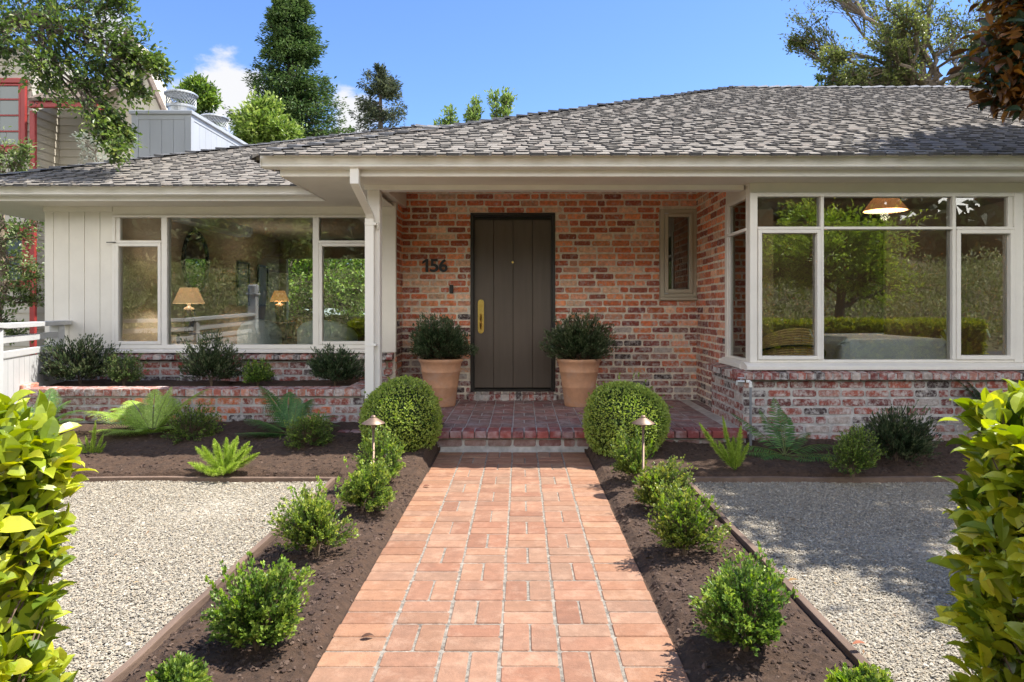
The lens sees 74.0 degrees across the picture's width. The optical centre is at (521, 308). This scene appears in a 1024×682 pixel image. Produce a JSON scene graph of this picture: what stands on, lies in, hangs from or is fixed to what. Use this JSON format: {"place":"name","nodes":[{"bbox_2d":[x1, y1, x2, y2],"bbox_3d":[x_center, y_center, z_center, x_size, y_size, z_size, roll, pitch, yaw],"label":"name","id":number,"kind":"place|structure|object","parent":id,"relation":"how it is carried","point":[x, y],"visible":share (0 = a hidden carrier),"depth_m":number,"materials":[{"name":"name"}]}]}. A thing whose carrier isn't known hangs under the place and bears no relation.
{"place":"outdoors","nodes":[
{"label":"outdoors","id":0,"kind":"place"},
{"bbox_2d":[39,480,326,681],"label":"gravel","id":1,"kind":"structure","parent":0,"point":[149,555],"depth_m":3.49,"materials":[{"name":"beige gravel"}]},
{"bbox_2d":[0,320,71,403],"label":"white railing","id":2,"kind":"object","parent":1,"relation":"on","point":[16,373],"visible":0.69,"depth_m":6.31,"materials":[{"name":"paint"}]},
{"bbox_2d":[0,389,98,681],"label":"hedge","id":3,"kind":"object","parent":1,"relation":"on","point":[38,484],"visible":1,"depth_m":1.48,"materials":[{"name":"green plant"}]},
{"bbox_2d":[302,314,326,322],"bbox_3d":[-3.491,0.284,11.500,0.439,0.399,0.159,6,11,0],"label":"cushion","id":4,"kind":"object","parent":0,"point":[307,317],"visible":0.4,"depth_m":11.43,"materials":[{"name":"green fabric"}]},
{"bbox_2d":[308,452,689,681],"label":"path","id":5,"kind":"structure","parent":0,"point":[505,567],"depth_m":2.97,"materials":[{"name":"brick"}]},
{"bbox_2d":[0,0,1006,314],"label":"sky","id":6,"kind":"structure","parent":0,"point":[554,54],"materials":[{"name":"blue"}]},
{"bbox_2d":[36,421,971,681],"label":"soil bed","id":7,"kind":"object","parent":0,"point":[807,649],"visible":0.43,"depth_m":3.42,"materials":[{"name":"brown soil"}]},
{"bbox_2d":[21,388,84,430],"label":"fern","id":8,"kind":"object","parent":7,"relation":"on","point":[51,398],"visible":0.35,"depth_m":5.92,"materials":[{"name":"green plant"}]},
{"bbox_2d":[78,420,106,452],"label":"foxtail fern","id":9,"kind":"object","parent":7,"relation":"on","point":[92,448],"visible":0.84,"depth_m":5.34,"materials":[{"name":"green plant"}]},
{"bbox_2d":[85,388,206,435],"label":"fern","id":10,"kind":"object","parent":7,"relation":"on","point":[157,409],"visible":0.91,"depth_m":5.89,"materials":[{"name":"green plant"}]},
{"bbox_2d":[145,650,212,681],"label":"box shrub","id":11,"kind":"object","parent":7,"relation":"on","point":[181,668],"visible":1,"depth_m":2.02,"materials":[{"name":"green plant"}]},
{"bbox_2d":[159,401,225,444],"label":"bed shrub","id":12,"kind":"object","parent":7,"relation":"on","point":[209,427],"visible":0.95,"depth_m":5.73,"materials":[{"name":"green plant"}]},
{"bbox_2d":[187,436,259,476],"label":"foxtail fern","id":13,"kind":"object","parent":7,"relation":"on","point":[220,464],"visible":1,"depth_m":4.97,"materials":[{"name":"green plant"}]},
{"bbox_2d":[200,551,315,650],"bbox_3d":[-0.937,1.053,2.414,0.394,0.365,0.325,0,0,0],"label":"box shrub","id":14,"kind":"object","parent":7,"relation":"on","point":[259,606],"visible":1,"depth_m":2.35,"materials":[{"name":"green plant"}]},
{"bbox_2d":[235,386,339,438],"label":"fern","id":15,"kind":"object","parent":7,"relation":"on","point":[287,409],"visible":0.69,"depth_m":5.93,"materials":[{"name":"green plant"}]},
{"bbox_2d":[279,410,334,449],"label":"bed shrub","id":16,"kind":"object","parent":7,"relation":"on","point":[310,433],"visible":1,"depth_m":5.50,"materials":[{"name":"green plant"}]},
{"bbox_2d":[263,475,359,556],"bbox_3d":[-1.016,1.032,3.320,0.395,0.405,0.365,0,0,20],"label":"box shrub","id":17,"kind":"object","parent":7,"relation":"on","point":[309,517],"visible":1,"depth_m":3.26,"materials":[{"name":"green plant"}]},
{"bbox_2d":[335,455,397,511],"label":"box shrub","id":18,"kind":"object","parent":7,"relation":"on","point":[366,484],"visible":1,"depth_m":3.95,"materials":[{"name":"green plant"}]},
{"bbox_2d":[362,415,384,463],"bbox_3d":[-0.984,0.986,4.530,0.154,0.557,0.154,0,0,0],"label":"path light","id":19,"kind":"object","parent":7,"relation":"on","point":[373,421],"visible":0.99,"depth_m":4.52,"materials":[{"name":"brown metal"}]},
{"bbox_2d":[352,424,406,478],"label":"box shrub","id":20,"kind":"object","parent":7,"relation":"on","point":[384,450],"visible":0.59,"depth_m":4.61,"materials":[{"name":"green plant"}]},
{"bbox_2d":[358,374,443,452],"bbox_3d":[-0.984,0.909,5.599,0.669,0.749,0.701,0,0,-41],"label":"boxwood ball shrub","id":21,"kind":"object","parent":7,"relation":"on","point":[408,412],"visible":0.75,"depth_m":5.40,"materials":[{"name":"green plant"}]},
{"bbox_2d":[579,373,671,457],"bbox_3d":[0.857,0.910,5.573,0.777,0.788,0.733,0,0,0],"label":"boxwood ball shrub","id":22,"kind":"object","parent":7,"relation":"on","point":[628,402],"visible":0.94,"depth_m":5.38,"materials":[{"name":"green plant"}]},
{"bbox_2d":[609,419,656,479],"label":"box shrub","id":23,"kind":"object","parent":7,"relation":"on","point":[627,458],"visible":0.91,"depth_m":4.72,"materials":[{"name":"green plant"}]},
{"bbox_2d":[632,415,654,488],"bbox_3d":[0.814,0.986,4.530,0.154,0.557,0.154,0,0,0],"label":"path light","id":24,"kind":"object","parent":7,"relation":"on","point":[643,421],"visible":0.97,"depth_m":4.52,"materials":[{"name":"brown metal"}]},
{"bbox_2d":[630,454,697,510],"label":"box shrub","id":25,"kind":"object","parent":7,"relation":"on","point":[668,474],"visible":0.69,"depth_m":4.02,"materials":[{"name":"green plant"}]},
{"bbox_2d":[644,478,737,554],"bbox_3d":[0.813,1.026,3.339,0.433,0.420,0.361,0,0,0],"label":"box shrub","id":26,"kind":"object","parent":7,"relation":"on","point":[682,517],"visible":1,"depth_m":3.26,"materials":[{"name":"green plant"}]},
{"bbox_2d":[699,416,749,469],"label":"foxtail fern","id":27,"kind":"object","parent":7,"relation":"on","point":[734,459],"visible":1,"depth_m":5.04,"materials":[{"name":"green plant"}]},
{"bbox_2d":[687,541,798,655],"bbox_3d":[0.784,1.023,2.396,0.370,0.424,0.462,0,0,0],"label":"box shrub","id":28,"kind":"object","parent":7,"relation":"on","point":[728,615],"visible":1,"depth_m":2.33,"materials":[{"name":"green plant"}]},
{"bbox_2d":[735,377,752,445],"bbox_3d":[1.910,0.900,5.829,0.142,0.627,0.031,0,0,9],"label":"garden tap","id":29,"kind":"object","parent":7,"relation":"on","point":[750,403],"visible":0.95,"depth_m":5.81,"materials":[{"name":"metal"}]},
{"bbox_2d":[732,397,838,461],"bbox_3d":[2.108,0.960,5.405,0.908,0.465,0.566,0,0,0],"label":"fern","id":30,"kind":"object","parent":7,"relation":"on","point":[780,439],"visible":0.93,"depth_m":5.50,"materials":[{"name":"green plant"}]},
{"bbox_2d":[824,663,845,681],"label":"box shrub","id":31,"kind":"object","parent":7,"relation":"on","point":[831,677],"visible":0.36,"depth_m":2.12,"materials":[{"name":"green plant"}]},
{"bbox_2d":[821,423,887,480],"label":"bed shrub","id":32,"kind":"object","parent":7,"relation":"on","point":[851,445],"visible":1,"depth_m":4.81,"materials":[{"name":"green plant"}]},
{"bbox_2d":[830,660,893,681],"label":"box shrub","id":33,"kind":"object","parent":7,"relation":"on","point":[863,672],"visible":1,"depth_m":2.00,"materials":[{"name":"green plant"}]},
{"bbox_2d":[846,399,943,466],"bbox_3d":[2.893,0.960,5.263,0.706,0.510,0.708,0,0,18],"label":"bed shrub","id":34,"kind":"object","parent":7,"relation":"on","point":[902,435],"visible":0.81,"depth_m":5.15,"materials":[{"name":"green plant"}]},
{"bbox_2d":[954,377,980,399],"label":"fern","id":35,"kind":"object","parent":7,"relation":"on","point":[973,395],"visible":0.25,"depth_m":5.87,"materials":[{"name":"green plant"}]},
{"bbox_2d":[693,481,1017,681],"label":"gravel","id":36,"kind":"structure","parent":0,"point":[853,557],"depth_m":3.48,"materials":[{"name":"beige gravel"}]},
{"bbox_2d":[926,378,1023,681],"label":"hedge","id":37,"kind":"object","parent":36,"relation":"on","point":[987,619],"visible":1,"depth_m":1.49,"materials":[{"name":"green plant"}]},
{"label":"ground","id":38,"kind":"structure","parent":0,"visible":0},
{"bbox_2d":[0,126,44,344],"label":"side yard tree","id":39,"kind":"object","parent":38,"relation":"on","point":[21,156],"visible":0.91,"depth_m":9.00,"materials":[{"name":"green plant"}]},
{"bbox_2d":[0,28,170,359],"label":"neighbour house","id":40,"kind":"structure","parent":38,"relation":"on","point":[48,128],"depth_m":13.73,"materials":[{"name":"beige wood"}]},
{"bbox_2d":[0,78,26,152],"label":"window","id":41,"kind":"structure","parent":40,"relation":"in","point":[13,104],"depth_m":13.56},
{"bbox_2d":[5,227,28,287],"bbox_3d":[-10.278,-1.032,13.545,0.980,1.218,0.070,0,0,0],"label":"window","id":42,"kind":"structure","parent":40,"relation":"in","point":[13,247],"depth_m":13.56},
{"bbox_2d":[70,130,106,163],"bbox_3d":[-6.241,-0.651,9.906,0.611,3.971,0.396,0,0,0],"label":"silver sapling","id":43,"kind":"object","parent":38,"relation":"on","point":[86,146],"visible":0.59,"depth_m":9.89,"materials":[{"name":"green plant"}]},
{"bbox_2d":[0,0,177,170],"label":"overhanging tree","id":44,"kind":"object","parent":38,"relation":"on","point":[105,123],"visible":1,"depth_m":7.41,"materials":[{"name":"green plant"}]},
{"bbox_2d":[172,69,223,126],"bbox_3d":[-11.871,-3.701,25.148,1.945,10.147,2.049,0,0,0],"label":"background tree","id":45,"kind":"object","parent":38,"relation":"on","point":[207,100],"visible":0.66,"depth_m":24.74,"materials":[{"name":"green plant"}]},
{"bbox_2d":[71,476,337,482],"bbox_3d":[-3.466,1.274,4.915,4.268,0.127,0.040,0,0,0],"label":"edging board","id":46,"kind":"object","parent":38,"relation":"on","point":[205,479],"visible":0.31,"depth_m":4.90,"materials":[{"name":"brown wood"}]},
{"bbox_2d":[19,377,390,423],"bbox_3d":[-3.199,1.014,6.805,3.602,0.640,1.271,0,0,0],"label":"brick planter","id":47,"kind":"object","parent":38,"relation":"on","point":[232,401],"visible":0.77,"depth_m":6.21,"materials":[{"name":"brick"}]},
{"bbox_2d":[28,333,122,383],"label":"planter bush","id":48,"kind":"object","parent":47,"relation":"in","point":[86,362],"visible":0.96,"depth_m":6.72,"materials":[{"name":"green plant"}]},
{"bbox_2d":[98,349,149,385],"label":"planter box shrub","id":49,"kind":"object","parent":47,"relation":"in","point":[124,366],"visible":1,"depth_m":6.71,"materials":[{"name":"green plant"}]},
{"bbox_2d":[175,329,250,385],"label":"planter bush","id":50,"kind":"object","parent":47,"relation":"on","point":[214,361],"visible":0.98,"depth_m":6.77,"materials":[{"name":"green plant"}]},
{"bbox_2d":[242,357,275,385],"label":"planter box shrub","id":51,"kind":"object","parent":47,"relation":"in","point":[256,373],"visible":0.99,"depth_m":6.74,"materials":[{"name":"green plant"}]},
{"bbox_2d":[306,343,364,385],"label":"planter bush","id":52,"kind":"object","parent":47,"relation":"in","point":[325,366],"visible":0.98,"depth_m":6.76,"materials":[{"name":"green plant"}]},
{"bbox_2d":[102,477,335,681],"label":"edging board","id":53,"kind":"object","parent":38,"relation":"on","point":[121,673],"visible":0.27,"depth_m":2.69,"materials":[{"name":"brown wood"}]},
{"bbox_2d":[226,86,309,143],"bbox_3d":[-8.304,-2.908,21.997,2.613,8.528,2.688,0,0,0],"label":"background tree","id":54,"kind":"object","parent":38,"relation":"on","point":[263,120],"visible":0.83,"depth_m":21.47,"materials":[{"name":"green plant"}]},
{"bbox_2d":[222,0,355,304],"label":"conifer","id":55,"kind":"object","parent":38,"relation":"on","point":[292,38],"visible":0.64,"depth_m":29.17,"materials":[{"name":"green plant"}]},
{"bbox_2d":[288,259,364,319],"bbox_3d":[-5.477,-0.764,18.477,7.143,4.204,6.695,0,0,0],"label":"background tree","id":56,"kind":"object","parent":38,"relation":"on","point":[344,290],"visible":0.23,"depth_m":17.07,"materials":[{"name":"green plant"}]},
{"bbox_2d":[348,62,408,131],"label":"conifer","id":57,"kind":"object","parent":38,"relation":"on","point":[383,87],"visible":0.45,"depth_m":44.54,"materials":[{"name":"green plant"}]},
{"bbox_2d":[433,118,442,125],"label":"background tree","id":58,"kind":"object","parent":38,"relation":"on","point":[437,121],"visible":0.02,"depth_m":19.90,"materials":[{"name":"green plant"}]},
{"bbox_2d":[438,102,459,124],"bbox_3d":[-1.993,-2.352,19.987,1.206,7.374,1.100,0,0,0],"label":"background tree","id":59,"kind":"object","parent":38,"relation":"on","point":[450,118],"visible":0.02,"depth_m":19.93,"materials":[{"name":"green plant"}]},
{"bbox_2d":[463,94,485,122],"bbox_3d":[-1.406,-2.525,19.977,1.247,7.729,1.281,0,0,0],"label":"background tree","id":60,"kind":"object","parent":38,"relation":"on","point":[472,111],"visible":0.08,"depth_m":19.86,"materials":[{"name":"green plant"}]},
{"bbox_2d":[484,86,517,118],"bbox_3d":[-0.487,-2.586,19.992,1.373,7.858,1.273,0,0,0],"label":"background tree","id":61,"kind":"object","parent":38,"relation":"on","point":[506,100],"visible":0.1,"depth_m":19.79,"materials":[{"name":"green plant"}]},
{"bbox_2d":[0,85,1023,440],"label":"brick house","id":62,"kind":"structure","parent":38,"relation":"on","point":[696,245],"depth_m":7.46,"materials":[{"name":"red brick"}]},
{"bbox_2d":[171,331,215,343],"bbox_3d":[-4.153,0.609,8.500,0.500,0.650,0.400,0,0,0],"label":"side table","id":63,"kind":"object","parent":62,"relation":"on","point":[177,333],"visible":0.29,"depth_m":8.33,"materials":[{"name":"brown wood"}]},
{"bbox_2d":[172,287,204,331],"bbox_3d":[-4.153,0.009,8.500,0.370,0.550,0.370,0,0,0],"label":"table lamp","id":64,"kind":"object","parent":63,"relation":"on","point":[188,296],"visible":1,"depth_m":8.43,"materials":[{"name":"fabric"}]},
{"bbox_2d":[181,230,209,291],"bbox_3d":[-4.590,-0.666,9.600,0.042,0.888,0.768,0,0,0],"label":"oval mirror","id":65,"kind":"object","parent":62,"relation":"attached to","point":[195,261],"visible":0.89,"depth_m":9.59,"materials":[{"name":"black mirror"}]},
{"bbox_2d":[104,215,365,352],"bbox_3d":[-3.054,-0.274,7.440,2.932,1.509,0.169,0,0,0],"label":"picture window","id":66,"kind":"structure","parent":62,"relation":"in","point":[163,345],"depth_m":7.42,"materials":[{"name":"white wood"}]},
{"bbox_2d":[237,261,249,305],"bbox_3d":[-4.595,-0.416,11.250,0.030,0.720,0.460,0,0,0],"label":"framed print","id":67,"kind":"object","parent":62,"relation":"attached to","point":[243,283],"visible":1,"depth_m":11.26,"materials":[{"name":"black metal"}]},
{"bbox_2d":[237,319,281,343],"bbox_3d":[-3.571,0.484,9.290,0.577,0.699,0.553,0,0,-17],"label":"tub chair","id":68,"kind":"object","parent":62,"relation":"on","point":[258,331],"visible":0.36,"depth_m":9.05,"materials":[{"name":"grey fabric"}]},
{"bbox_2d":[257,265,267,305],"bbox_3d":[-4.595,-0.416,12.100,0.030,0.720,0.460,0,0,0],"label":"framed print","id":69,"kind":"object","parent":62,"relation":"attached to","point":[262,285],"visible":1,"depth_m":12.09,"materials":[{"name":"black metal"}]},
{"bbox_2d":[274,322,295,343],"bbox_3d":[-3.925,0.574,11.000,0.420,0.720,0.420,0,0,0],"label":"side table","id":70,"kind":"object","parent":62,"relation":"on","point":[286,323],"visible":0.32,"depth_m":10.81,"materials":[{"name":"brown wood"}]},
{"bbox_2d":[270,291,288,321],"bbox_3d":[-3.908,-0.041,11.000,0.298,0.510,0.298,0,0,0],"label":"table lamp","id":71,"kind":"object","parent":70,"relation":"on","point":[279,296],"visible":0.85,"depth_m":10.94,"materials":[{"name":"fabric"}]},
{"bbox_2d":[282,317,364,343],"bbox_3d":[-3.100,0.474,11.625,1.900,0.680,0.950,0,0,0],"label":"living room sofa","id":72,"kind":"object","parent":62,"relation":"on","point":[358,325],"visible":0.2,"depth_m":11.85,"materials":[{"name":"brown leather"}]},
{"bbox_2d":[326,314,350,326],"bbox_3d":[-3.085,0.284,11.500,0.439,0.399,0.159,6,11,0],"label":"cushion","id":73,"kind":"object","parent":72,"relation":"on","point":[344,319],"visible":0.49,"depth_m":11.43,"materials":[{"name":"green fabric"}]},
{"bbox_2d":[297,320,357,343],"bbox_3d":[-2.470,0.484,8.686,0.762,0.699,0.731,0,0,0],"label":"tub chair","id":74,"kind":"object","parent":62,"relation":"on","point":[335,331],"visible":0.25,"depth_m":8.38,"materials":[{"name":"grey fabric"}]},
{"bbox_2d":[471,213,554,391],"bbox_3d":[-0.096,-0.079,7.928,0.980,2.075,0.144,0,0,0],"label":"front door","id":75,"kind":"structure","parent":62,"relation":"in","point":[513,254],"depth_m":7.93,"materials":[{"name":"paint"}]},
{"bbox_2d":[659,209,696,299],"bbox_3d":[1.818,-0.627,7.899,0.436,1.053,0.122,0,0,0],"label":"narrow window","id":76,"kind":"structure","parent":62,"relation":"in","point":[665,293],"depth_m":7.87,"materials":[{"name":"beige wood"}]},
{"bbox_2d":[762,328,825,358],"bbox_3d":[2.702,0.560,6.932,0.774,0.751,0.657,0,0,0],"label":"wicker chair","id":77,"kind":"object","parent":62,"relation":"on","point":[768,341],"visible":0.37,"depth_m":6.67,"materials":[{"name":"brown wicker"}]},
{"bbox_2d":[794,333,945,358],"bbox_3d":[3.735,0.597,7.375,1.137,0.673,1.317,0,0,0],"label":"sofa","id":78,"kind":"object","parent":62,"relation":"on","point":[861,346],"visible":0.32,"depth_m":6.76,"materials":[{"name":"grey fabric"}]},
{"bbox_2d":[719,193,1023,370],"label":"corner window","id":79,"kind":"structure","parent":62,"relation":"in","point":[743,236],"depth_m":6.01,"materials":[{"name":"white wood"}]},
{"bbox_2d":[863,198,907,213],"bbox_3d":[4.178,-1.246,7.800,0.464,0.240,0.464,0,0,0],"label":"pendant lamp","id":80,"kind":"object","parent":62,"relation":"hanging from","point":[882,205],"visible":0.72,"depth_m":7.70,"materials":[{"name":"orange metal"}]},
{"bbox_2d":[338,399,746,451],"bbox_3d":[0.229,1.192,6.867,3.622,0.285,2.066,0,0,0],"label":"brick landing","id":81,"kind":"object","parent":38,"relation":"on","point":[556,425],"visible":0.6,"depth_m":6.08,"materials":[{"name":"red brick"}]},
{"bbox_2d":[418,357,463,407],"bbox_3d":[-0.872,0.793,7.400,0.490,0.515,0.490,0,0,0],"label":"terracotta pot","id":82,"kind":"object","parent":81,"relation":"on","point":[441,377],"visible":0.89,"depth_m":7.23,"materials":[{"name":"ceramic"}]},
{"bbox_2d":[407,312,478,359],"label":"potted shrub","id":83,"kind":"object","parent":82,"relation":"in","point":[446,340],"visible":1,"depth_m":7.23,"materials":[{"name":"green plant"}]},
{"bbox_2d":[557,357,600,406],"bbox_3d":[0.629,0.793,7.400,0.490,0.515,0.490,0,0,-30],"label":"terracotta pot","id":84,"kind":"object","parent":81,"relation":"on","point":[578,379],"visible":0.88,"depth_m":7.24,"materials":[{"name":"ceramic"}]},
{"bbox_2d":[538,310,619,360],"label":"potted shrub","id":85,"kind":"object","parent":84,"relation":"in","point":[577,339],"visible":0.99,"depth_m":7.26,"materials":[{"name":"green plant"}]},
{"bbox_2d":[683,477,878,672],"bbox_3d":[1.183,1.273,2.950,0.041,0.129,3.900,0,0,0],"label":"edging board","id":86,"kind":"object","parent":38,"relation":"on","point":[842,642],"visible":0.32,"depth_m":2.78,"materials":[{"name":"brown wood"}]},
{"bbox_2d":[812,73,835,85],"bbox_3d":[9.003,-2.782,19.986,2.268,8.433,2.054,0,0,0],"label":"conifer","id":87,"kind":"object","parent":38,"relation":"on","point":[818,81],"visible":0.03,"depth_m":20.09,"materials":[{"name":"green plant"}]},
{"bbox_2d":[688,476,962,482],"bbox_3d":[3.384,1.274,4.917,4.432,0.127,0.040,0,0,0],"label":"edging board","id":88,"kind":"object","parent":38,"relation":"on","point":[876,479],"visible":0.3,"depth_m":4.90,"materials":[{"name":"brown wood"}]},
{"bbox_2d":[778,0,1001,85],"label":"gnarled tree","id":89,"kind":"object","parent":38,"relation":"on","point":[906,56],"visible":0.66,"depth_m":17.70,"materials":[{"name":"green plant"}]},
{"bbox_2d":[946,0,1023,124],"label":"magnolia tree","id":90,"kind":"object","parent":38,"relation":"on","point":[1003,55],"visible":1,"depth_m":4.99,"materials":[{"name":"brown plant"}]}
]}

